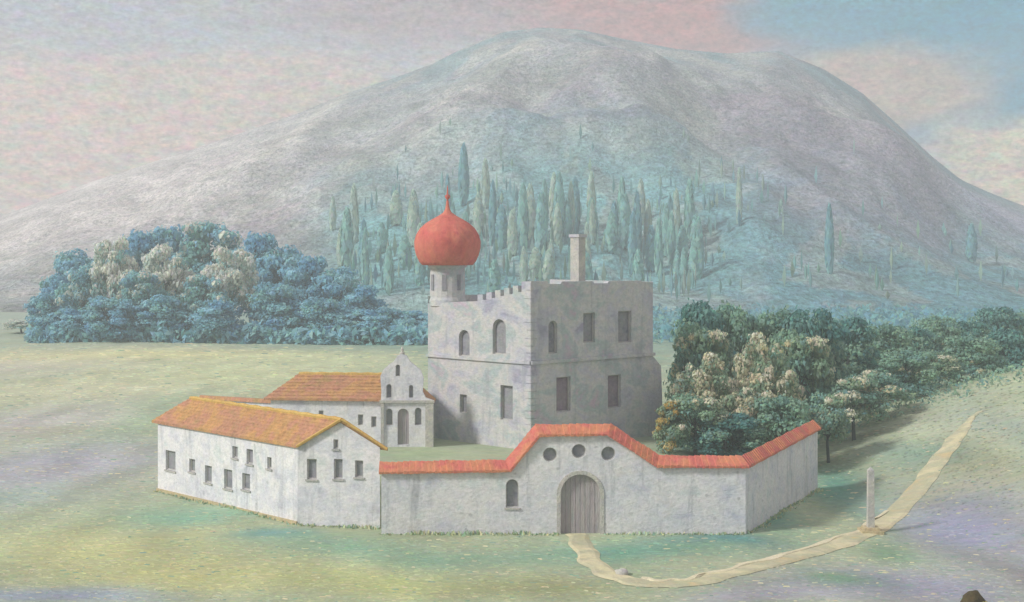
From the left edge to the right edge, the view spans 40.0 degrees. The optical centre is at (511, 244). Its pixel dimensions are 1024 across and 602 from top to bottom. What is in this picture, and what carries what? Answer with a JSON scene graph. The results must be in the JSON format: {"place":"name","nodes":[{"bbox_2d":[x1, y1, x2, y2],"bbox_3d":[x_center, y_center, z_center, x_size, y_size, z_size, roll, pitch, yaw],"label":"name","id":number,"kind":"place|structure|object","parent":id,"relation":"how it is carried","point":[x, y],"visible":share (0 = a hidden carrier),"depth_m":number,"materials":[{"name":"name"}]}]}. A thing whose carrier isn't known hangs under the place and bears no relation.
{"place":"outdoors","nodes":[
{"label":"outdoors","id":0,"kind":"place"},
{"bbox_2d":[0,28,1023,312],"bbox_3d":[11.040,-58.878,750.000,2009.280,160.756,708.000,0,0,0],"label":"hill","id":1,"kind":"structure","parent":0,"point":[532,100],"depth_m":629.42,"materials":[{"name":"grey stone"}]},
{"bbox_2d":[340,206,353,266],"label":"cypress tree","id":2,"kind":"object","parent":1,"relation":"on","point":[347,241],"visible":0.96,"depth_m":473.57,"materials":[{"name":"green plant"}]},
{"bbox_2d":[349,182,358,243],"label":"cypress tree","id":3,"kind":"object","parent":1,"relation":"on","point":[354,207],"visible":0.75,"depth_m":510.88,"materials":[{"name":"green plant"}]},
{"bbox_2d":[361,226,369,286],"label":"cypress tree","id":4,"kind":"object","parent":1,"relation":"on","point":[365,269],"visible":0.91,"depth_m":438.17,"materials":[{"name":"green plant"}]},
{"bbox_2d":[383,245,394,292],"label":"cypress tree","id":5,"kind":"object","parent":1,"relation":"on","point":[388,268],"visible":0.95,"depth_m":435.00,"materials":[{"name":"green plant"}]},
{"bbox_2d":[389,190,402,225],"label":"cypress tree","id":6,"kind":"object","parent":1,"relation":"on","point":[396,212],"visible":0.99,"depth_m":517.46,"materials":[{"name":"green plant"}]},
{"bbox_2d":[407,188,419,246],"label":"cypress tree","id":7,"kind":"object","parent":1,"relation":"on","point":[413,219],"visible":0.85,"depth_m":488.36,"materials":[{"name":"green plant"}]},
{"bbox_2d":[458,142,469,205],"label":"cypress tree","id":8,"kind":"object","parent":1,"relation":"on","point":[463,181],"visible":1,"depth_m":542.57,"materials":[{"name":"green plant"}]},
{"bbox_2d":[473,192,484,234],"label":"cypress tree","id":9,"kind":"object","parent":1,"relation":"on","point":[478,218],"visible":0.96,"depth_m":513.52,"materials":[{"name":"green plant"}]},
{"bbox_2d":[480,157,489,208],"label":"cypress tree","id":10,"kind":"object","parent":1,"relation":"on","point":[485,186],"visible":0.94,"depth_m":536.91,"materials":[{"name":"green plant"}]},
{"bbox_2d":[488,179,496,244],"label":"cypress tree","id":11,"kind":"object","parent":1,"relation":"on","point":[492,212],"visible":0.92,"depth_m":506.91,"materials":[{"name":"green plant"}]},
{"bbox_2d":[487,259,500,291],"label":"cypress tree","id":12,"kind":"object","parent":1,"relation":"on","point":[494,280],"visible":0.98,"depth_m":432.79,"materials":[{"name":"green plant"}]},
{"bbox_2d":[495,204,507,249],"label":"cypress tree","id":13,"kind":"object","parent":1,"relation":"on","point":[501,221],"visible":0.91,"depth_m":502.51,"materials":[{"name":"green plant"}]},
{"bbox_2d":[507,209,517,255],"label":"cypress tree","id":14,"kind":"object","parent":1,"relation":"on","point":[512,237],"visible":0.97,"depth_m":490.81,"materials":[{"name":"green plant"}]},
{"bbox_2d":[517,183,529,246],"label":"cypress tree","id":15,"kind":"object","parent":1,"relation":"on","point":[523,224],"visible":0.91,"depth_m":502.60,"materials":[{"name":"green plant"}]},
{"bbox_2d":[526,183,535,239],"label":"cypress tree","id":16,"kind":"object","parent":1,"relation":"on","point":[531,203],"visible":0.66,"depth_m":510.29,"materials":[{"name":"green plant"}]},
{"bbox_2d":[534,191,548,256],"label":"cypress tree","id":17,"kind":"object","parent":1,"relation":"on","point":[541,234],"visible":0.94,"depth_m":490.42,"materials":[{"name":"green plant"}]},
{"bbox_2d":[542,249,554,283],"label":"cypress tree","id":18,"kind":"object","parent":1,"relation":"on","point":[548,269],"visible":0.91,"depth_m":449.73,"materials":[{"name":"green plant"}]},
{"bbox_2d":[552,202,562,245],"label":"cypress tree","id":19,"kind":"object","parent":1,"relation":"on","point":[557,227],"visible":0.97,"depth_m":504.80,"materials":[{"name":"green plant"}]},
{"bbox_2d":[553,171,564,234],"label":"cypress tree","id":20,"kind":"object","parent":1,"relation":"on","point":[559,195],"visible":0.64,"depth_m":511.77,"materials":[{"name":"green plant"}]},
{"bbox_2d":[605,212,618,253],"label":"cypress tree","id":21,"kind":"object","parent":1,"relation":"on","point":[611,237],"visible":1,"depth_m":500.62,"materials":[{"name":"green plant"}]},
{"bbox_2d":[618,191,630,248],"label":"cypress tree","id":22,"kind":"object","parent":1,"relation":"on","point":[624,220],"visible":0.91,"depth_m":514.41,"materials":[{"name":"green plant"}]},
{"bbox_2d":[627,210,637,272],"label":"cypress tree","id":23,"kind":"object","parent":1,"relation":"on","point":[632,246],"visible":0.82,"depth_m":487.83,"materials":[{"name":"green plant"}]},
{"bbox_2d":[633,190,641,248],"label":"cypress tree","id":24,"kind":"object","parent":1,"relation":"on","point":[637,211],"visible":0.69,"depth_m":514.95,"materials":[{"name":"green plant"}]},
{"bbox_2d":[631,248,644,280],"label":"cypress tree","id":25,"kind":"object","parent":1,"relation":"on","point":[638,274],"visible":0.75,"depth_m":446.93,"materials":[{"name":"green plant"}]},
{"bbox_2d":[645,224,654,271],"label":"cypress tree","id":26,"kind":"object","parent":1,"relation":"on","point":[649,253],"visible":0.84,"depth_m":490.72,"materials":[{"name":"green plant"}]},
{"bbox_2d":[654,216,662,276],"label":"cypress tree","id":27,"kind":"object","parent":1,"relation":"on","point":[658,250],"visible":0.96,"depth_m":485.09,"materials":[{"name":"green plant"}]},
{"bbox_2d":[661,203,669,256],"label":"cypress tree","id":28,"kind":"object","parent":1,"relation":"on","point":[665,219],"visible":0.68,"depth_m":506.71,"materials":[{"name":"green plant"}]},
{"bbox_2d":[324,118,1018,303],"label":"wood","id":29,"kind":"object","parent":1,"relation":"on","point":[688,281],"visible":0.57,"depth_m":494.17,"materials":[{"name":"green plant"}]},
{"bbox_2d":[666,210,676,264],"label":"cypress tree","id":30,"kind":"object","parent":1,"relation":"on","point":[671,242],"visible":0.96,"depth_m":497.01,"materials":[{"name":"green plant"}]},
{"bbox_2d":[684,178,694,239],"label":"cypress tree","id":31,"kind":"object","parent":1,"relation":"on","point":[689,207],"visible":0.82,"depth_m":517.82,"materials":[{"name":"green plant"}]},
{"bbox_2d":[694,215,704,278],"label":"cypress tree","id":32,"kind":"object","parent":1,"relation":"on","point":[698,235],"visible":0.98,"depth_m":472.85,"materials":[{"name":"green plant"}]},
{"bbox_2d":[824,203,834,274],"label":"cypress tree","id":33,"kind":"object","parent":1,"relation":"on","point":[829,244],"visible":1,"depth_m":467.02,"materials":[{"name":"green plant"}]},
{"bbox_2d":[965,223,977,261],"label":"cypress tree","id":34,"kind":"object","parent":1,"relation":"on","point":[971,247],"visible":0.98,"depth_m":558.68,"materials":[{"name":"green plant"}]},
{"bbox_2d":[0,312,1023,601],"bbox_3d":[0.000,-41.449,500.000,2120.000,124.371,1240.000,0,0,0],"label":"ground","id":35,"kind":"structure","parent":0,"point":[436,452],"depth_m":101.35,"materials":[{"name":"green plant"}]},
{"bbox_2d":[22,293,62,325],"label":"broadleaf tree","id":36,"kind":"object","parent":35,"relation":"on","point":[45,305],"visible":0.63,"depth_m":303.06,"materials":[{"name":"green plant"}]},
{"bbox_2d":[29,308,85,335],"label":"broadleaf tree","id":37,"kind":"object","parent":35,"relation":"on","point":[66,318],"visible":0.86,"depth_m":285.95,"materials":[{"name":"blue plant"}]},
{"bbox_2d":[31,248,96,312],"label":"broadleaf tree","id":38,"kind":"object","parent":35,"relation":"on","point":[62,263],"visible":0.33,"depth_m":314.55,"materials":[{"name":"blue plant"}]},
{"bbox_2d":[50,264,109,326],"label":"broadleaf tree","id":39,"kind":"object","parent":35,"relation":"on","point":[71,295],"visible":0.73,"depth_m":296.99,"materials":[{"name":"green plant"}]},
{"bbox_2d":[78,295,142,340],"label":"broadleaf tree","id":40,"kind":"object","parent":35,"relation":"on","point":[94,315],"visible":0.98,"depth_m":283.84,"materials":[{"name":"blue plant"}]},
{"bbox_2d":[85,235,142,301],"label":"broadleaf tree","id":41,"kind":"object","parent":35,"relation":"on","point":[115,267],"visible":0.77,"depth_m":297.63,"materials":[{"name":"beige plant"}]},
{"bbox_2d":[105,229,163,315],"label":"broadleaf tree","id":42,"kind":"object","parent":35,"relation":"on","point":[140,242],"visible":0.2,"depth_m":318.42,"materials":[{"name":"blue plant"}]},
{"bbox_2d":[103,270,176,322],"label":"broadleaf tree","id":43,"kind":"object","parent":35,"relation":"on","point":[138,286],"visible":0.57,"depth_m":290.06,"materials":[{"name":"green plant"}]},
{"bbox_2d":[130,294,192,334],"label":"broadleaf tree","id":44,"kind":"object","parent":35,"relation":"on","point":[168,311],"visible":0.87,"depth_m":284.36,"materials":[{"name":"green plant"}]},
{"bbox_2d":[141,242,199,307],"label":"broadleaf tree","id":45,"kind":"object","parent":35,"relation":"on","point":[173,273],"visible":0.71,"depth_m":297.67,"materials":[{"name":"beige plant"}]},
{"bbox_2d":[140,224,200,315],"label":"broadleaf tree","id":46,"kind":"object","parent":35,"relation":"on","point":[172,236],"visible":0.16,"depth_m":324.75,"materials":[{"name":"blue plant"}]},
{"bbox_2d":[176,273,236,327],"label":"broadleaf tree","id":47,"kind":"object","parent":35,"relation":"on","point":[193,285],"visible":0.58,"depth_m":288.70,"materials":[{"name":"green plant"}]},
{"bbox_2d":[175,220,242,303],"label":"broadleaf tree","id":48,"kind":"object","parent":35,"relation":"on","point":[199,237],"visible":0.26,"depth_m":318.37,"materials":[{"name":"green plant"}]},
{"bbox_2d":[180,299,245,340],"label":"broadleaf tree","id":49,"kind":"object","parent":35,"relation":"on","point":[209,318],"visible":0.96,"depth_m":282.71,"materials":[{"name":"blue plant"}]},
{"bbox_2d":[24,315,427,344],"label":"undergrowth","id":50,"kind":"object","parent":35,"relation":"on","point":[399,332],"visible":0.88,"depth_m":282.89,"materials":[{"name":"green plant"}]},
{"bbox_2d":[200,245,262,309],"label":"broadleaf tree","id":51,"kind":"object","parent":35,"relation":"on","point":[237,283],"visible":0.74,"depth_m":294.11,"materials":[{"name":"beige plant"}]},
{"bbox_2d":[199,395,270,406],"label":"garden wall","id":52,"kind":"structure","parent":35,"relation":"on","point":[256,401],"depth_m":128.83,"materials":[{"name":"tile"}]},
{"bbox_2d":[232,231,280,320],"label":"broadleaf tree","id":53,"kind":"object","parent":35,"relation":"on","point":[254,244],"visible":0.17,"depth_m":313.33,"materials":[{"name":"blue plant"}]},
{"bbox_2d":[152,396,387,527],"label":"house","id":54,"kind":"structure","parent":35,"relation":"on","point":[292,466],"depth_m":103.22,"materials":[{"name":"paint"}]},
{"bbox_2d":[246,244,301,321],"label":"broadleaf tree","id":55,"kind":"object","parent":35,"relation":"on","point":[282,260],"visible":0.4,"depth_m":309.25,"materials":[{"name":"blue plant"}]},
{"bbox_2d":[245,281,310,329],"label":"broadleaf tree","id":56,"kind":"object","parent":35,"relation":"on","point":[278,314],"visible":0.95,"depth_m":287.57,"materials":[{"name":"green plant"}]},
{"bbox_2d":[270,254,333,311],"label":"broadleaf tree","id":57,"kind":"object","parent":35,"relation":"on","point":[309,266],"visible":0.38,"depth_m":302.69,"materials":[{"name":"blue plant"}]},
{"bbox_2d":[264,372,381,442],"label":"barn","id":58,"kind":"structure","parent":35,"relation":"on","point":[354,398],"depth_m":126.24,"materials":[{"name":"tile"}]},
{"bbox_2d":[293,296,352,333],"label":"broadleaf tree","id":59,"kind":"object","parent":35,"relation":"on","point":[330,310],"visible":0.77,"depth_m":284.91,"materials":[{"name":"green plant"}]},
{"bbox_2d":[305,266,363,314],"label":"broadleaf tree","id":60,"kind":"object","parent":35,"relation":"on","point":[325,285],"visible":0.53,"depth_m":299.64,"materials":[{"name":"blue plant"}]},
{"bbox_2d":[330,309,390,339],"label":"broadleaf tree","id":61,"kind":"object","parent":35,"relation":"on","point":[371,319],"visible":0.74,"depth_m":283.75,"materials":[{"name":"blue plant"}]},
{"bbox_2d":[339,284,388,320],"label":"broadleaf tree","id":62,"kind":"object","parent":35,"relation":"on","point":[363,298],"visible":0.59,"depth_m":295.43,"materials":[{"name":"blue plant"}]},
{"bbox_2d":[380,346,435,446],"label":"chapel","id":63,"kind":"structure","parent":35,"relation":"on","point":[407,401],"depth_m":124.00,"materials":[{"name":"paint"}]},
{"bbox_2d":[398,409,408,443],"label":"door","id":64,"kind":"structure","parent":63,"relation":"in","point":[403,415],"depth_m":124.27,"materials":[{"name":"grey wood"}]},
{"bbox_2d":[390,310,427,324],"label":"broadleaf tree","id":65,"kind":"object","parent":35,"relation":"on","point":[418,315],"visible":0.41,"depth_m":294.93,"materials":[{"name":"blue plant"}]},
{"bbox_2d":[414,185,661,448],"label":"castle","id":66,"kind":"structure","parent":35,"relation":"on","point":[510,367],"depth_m":126.69,"materials":[{"name":"stone"}]},
{"bbox_2d":[495,319,505,353],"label":"window","id":67,"kind":"structure","parent":66,"relation":"in","point":[500,328],"depth_m":124.42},
{"bbox_2d":[502,385,512,419],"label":"window","id":68,"kind":"structure","parent":66,"relation":"in","point":[507,391],"depth_m":123.85,"materials":[{"name":"grey glass"}]},
{"bbox_2d":[556,376,568,411],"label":"window","id":69,"kind":"structure","parent":66,"relation":"in","point":[562,383],"depth_m":124.39,"materials":[{"name":"grey glass"}]},
{"bbox_2d":[583,313,592,342],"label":"window","id":70,"kind":"structure","parent":66,"relation":"in","point":[587,317],"depth_m":126.38,"materials":[{"name":"grey glass"}]},
{"bbox_2d":[608,374,618,407],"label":"window","id":71,"kind":"structure","parent":66,"relation":"in","point":[613,380],"depth_m":128.50,"materials":[{"name":"grey glass"}]},
{"bbox_2d":[618,311,628,342],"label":"window","id":72,"kind":"structure","parent":66,"relation":"in","point":[623,316],"depth_m":129.35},
{"bbox_2d":[379,420,820,533],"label":"courtyard wall","id":73,"kind":"structure","parent":35,"relation":"on","point":[605,478],"depth_m":97.30,"materials":[{"name":"paint"}]},
{"bbox_2d":[504,479,519,509],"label":"window","id":74,"kind":"structure","parent":73,"relation":"in","point":[512,487],"depth_m":97.61,"materials":[{"name":"grey glass"}]},
{"bbox_2d":[561,474,599,532],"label":"gate door","id":75,"kind":"structure","parent":73,"relation":"in","point":[580,494],"depth_m":97.59,"materials":[{"name":"grey wood"}]},
{"bbox_2d":[652,401,688,453],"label":"broadleaf tree","id":76,"kind":"object","parent":35,"relation":"on","point":[668,445],"visible":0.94,"depth_m":120.24,"materials":[{"name":"green plant"}]},
{"bbox_2d":[659,390,728,454],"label":"broadleaf tree","id":77,"kind":"object","parent":35,"relation":"on","point":[710,409],"visible":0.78,"depth_m":120.77,"materials":[{"name":"green plant"}]},
{"bbox_2d":[663,317,733,401],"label":"broadleaf tree","id":78,"kind":"object","parent":35,"relation":"on","point":[706,339],"visible":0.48,"depth_m":133.97,"materials":[{"name":"green plant"}]},
{"bbox_2d":[666,297,735,396],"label":"broadleaf tree","id":79,"kind":"object","parent":35,"relation":"on","point":[701,314],"visible":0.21,"depth_m":146.66,"materials":[{"name":"green plant"}]},
{"bbox_2d":[666,351,740,430],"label":"broadleaf tree","id":80,"kind":"object","parent":35,"relation":"on","point":[694,378],"visible":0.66,"depth_m":126.93,"materials":[{"name":"green plant"}]},
{"bbox_2d":[687,411,770,455],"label":"broadleaf tree","id":81,"kind":"object","parent":35,"relation":"on","point":[743,426],"visible":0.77,"depth_m":120.90,"materials":[{"name":"green plant"}]},
{"bbox_2d":[695,300,770,390],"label":"broadleaf tree","id":82,"kind":"object","parent":35,"relation":"on","point":[738,322],"visible":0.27,"depth_m":148.19,"materials":[{"name":"green plant"}]},
{"bbox_2d":[719,373,779,442],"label":"broadleaf tree","id":83,"kind":"object","parent":35,"relation":"on","point":[741,400],"visible":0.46,"depth_m":124.87,"materials":[{"name":"green plant"}]},
{"bbox_2d":[640,510,888,580],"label":"path verge","id":84,"kind":"structure","parent":35,"relation":"on","point":[772,557],"depth_m":88.78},
{"bbox_2d":[725,331,805,426],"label":"broadleaf tree","id":85,"kind":"object","parent":35,"relation":"on","point":[754,358],"visible":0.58,"depth_m":130.84,"materials":[{"name":"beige plant"}]},
{"bbox_2d":[738,305,812,383],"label":"broadleaf tree","id":86,"kind":"object","parent":35,"relation":"on","point":[770,321],"visible":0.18,"depth_m":149.93,"materials":[{"name":"green plant"}]},
{"bbox_2d":[749,393,819,451],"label":"broadleaf tree","id":87,"kind":"object","parent":35,"relation":"on","point":[788,413],"visible":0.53,"depth_m":122.61,"materials":[{"name":"green plant"}]},
{"bbox_2d":[769,325,837,425],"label":"broadleaf tree","id":88,"kind":"object","parent":35,"relation":"on","point":[803,348],"visible":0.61,"depth_m":136.94,"materials":[{"name":"green plant"}]},
{"bbox_2d":[776,304,853,393],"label":"broadleaf tree","id":89,"kind":"object","parent":35,"relation":"on","point":[822,325],"visible":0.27,"depth_m":149.25,"materials":[{"name":"green plant"}]},
{"bbox_2d":[800,391,855,462],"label":"broadleaf tree","id":90,"kind":"object","parent":35,"relation":"on","point":[829,417],"visible":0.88,"depth_m":126.95,"materials":[{"name":"green plant"}]},
{"bbox_2d":[653,301,1023,343],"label":"scrub","id":91,"kind":"object","parent":35,"relation":"on","point":[900,317],"visible":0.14,"depth_m":374.18,"materials":[{"name":"green plant"}]},
{"bbox_2d":[656,360,1023,455],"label":"undergrowth","id":92,"kind":"object","parent":35,"relation":"on","point":[950,383],"visible":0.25,"depth_m":145.00,"materials":[{"name":"green plant"}]},
{"bbox_2d":[832,313,881,404],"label":"broadleaf tree","id":93,"kind":"object","parent":35,"relation":"on","point":[858,333],"visible":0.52,"depth_m":157.47,"materials":[{"name":"green plant"}]},
{"bbox_2d":[822,371,892,440],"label":"broadleaf tree","id":94,"kind":"object","parent":35,"relation":"on","point":[850,387],"visible":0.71,"depth_m":134.88,"materials":[{"name":"green plant"}]},
{"bbox_2d":[857,467,883,534],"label":"wayside pillar","id":95,"kind":"structure","parent":35,"relation":"on","point":[870,526],"depth_m":97.53,"materials":[{"name":"stone"}]},
{"bbox_2d":[857,369,914,420],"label":"broadleaf tree","id":96,"kind":"object","parent":35,"relation":"on","point":[890,387],"visible":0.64,"depth_m":140.29,"materials":[{"name":"green plant"}]},
{"bbox_2d":[866,321,921,394],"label":"broadleaf tree","id":97,"kind":"object","parent":35,"relation":"on","point":[893,339],"visible":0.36,"depth_m":170.23,"materials":[{"name":"green plant"}]},
{"bbox_2d":[872,348,944,396],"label":"broadleaf tree","id":98,"kind":"object","parent":35,"relation":"on","point":[899,362],"visible":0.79,"depth_m":149.03,"materials":[{"name":"green plant"}]},
{"bbox_2d":[888,324,939,386],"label":"broadleaf tree","id":99,"kind":"object","parent":35,"relation":"on","point":[921,340],"visible":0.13,"depth_m":184.30,"materials":[{"name":"green plant"}]},
{"bbox_2d":[906,349,975,388],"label":"broadleaf tree","id":100,"kind":"object","parent":35,"relation":"on","point":[951,365],"visible":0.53,"depth_m":158.04,"materials":[{"name":"green plant"}]},
{"bbox_2d":[911,313,971,379],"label":"broadleaf tree","id":101,"kind":"object","parent":35,"relation":"on","point":[940,329],"visible":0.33,"depth_m":194.50,"materials":[{"name":"green plant"}]},
{"bbox_2d":[954,319,992,359],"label":"broadleaf tree","id":102,"kind":"object","parent":35,"relation":"on","point":[978,329],"visible":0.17,"depth_m":203.37,"materials":[{"name":"green plant"}]},
{"bbox_2d":[938,334,1009,381],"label":"broadleaf tree","id":103,"kind":"object","parent":35,"relation":"on","point":[980,347],"visible":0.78,"depth_m":166.06,"materials":[{"name":"green plant"}]},
{"bbox_2d":[967,305,1023,354],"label":"broadleaf tree","id":104,"kind":"object","parent":35,"relation":"on","point":[1004,318],"visible":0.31,"depth_m":210.58,"materials":[{"name":"green plant"}]},
{"bbox_2d":[978,327,1023,376],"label":"broadleaf tree","id":105,"kind":"object","parent":35,"relation":"on","point":[1010,342],"visible":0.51,"depth_m":174.01,"materials":[{"name":"green plant"}]},
{"bbox_2d":[0,0,1023,215],"label":"sky","id":106,"kind":"structure","parent":0,"point":[91,90],"materials":[{"name":"white"}]},
{"bbox_2d":[565,411,982,586],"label":"path","id":107,"kind":"structure","parent":0,"point":[588,553],"depth_m":93.41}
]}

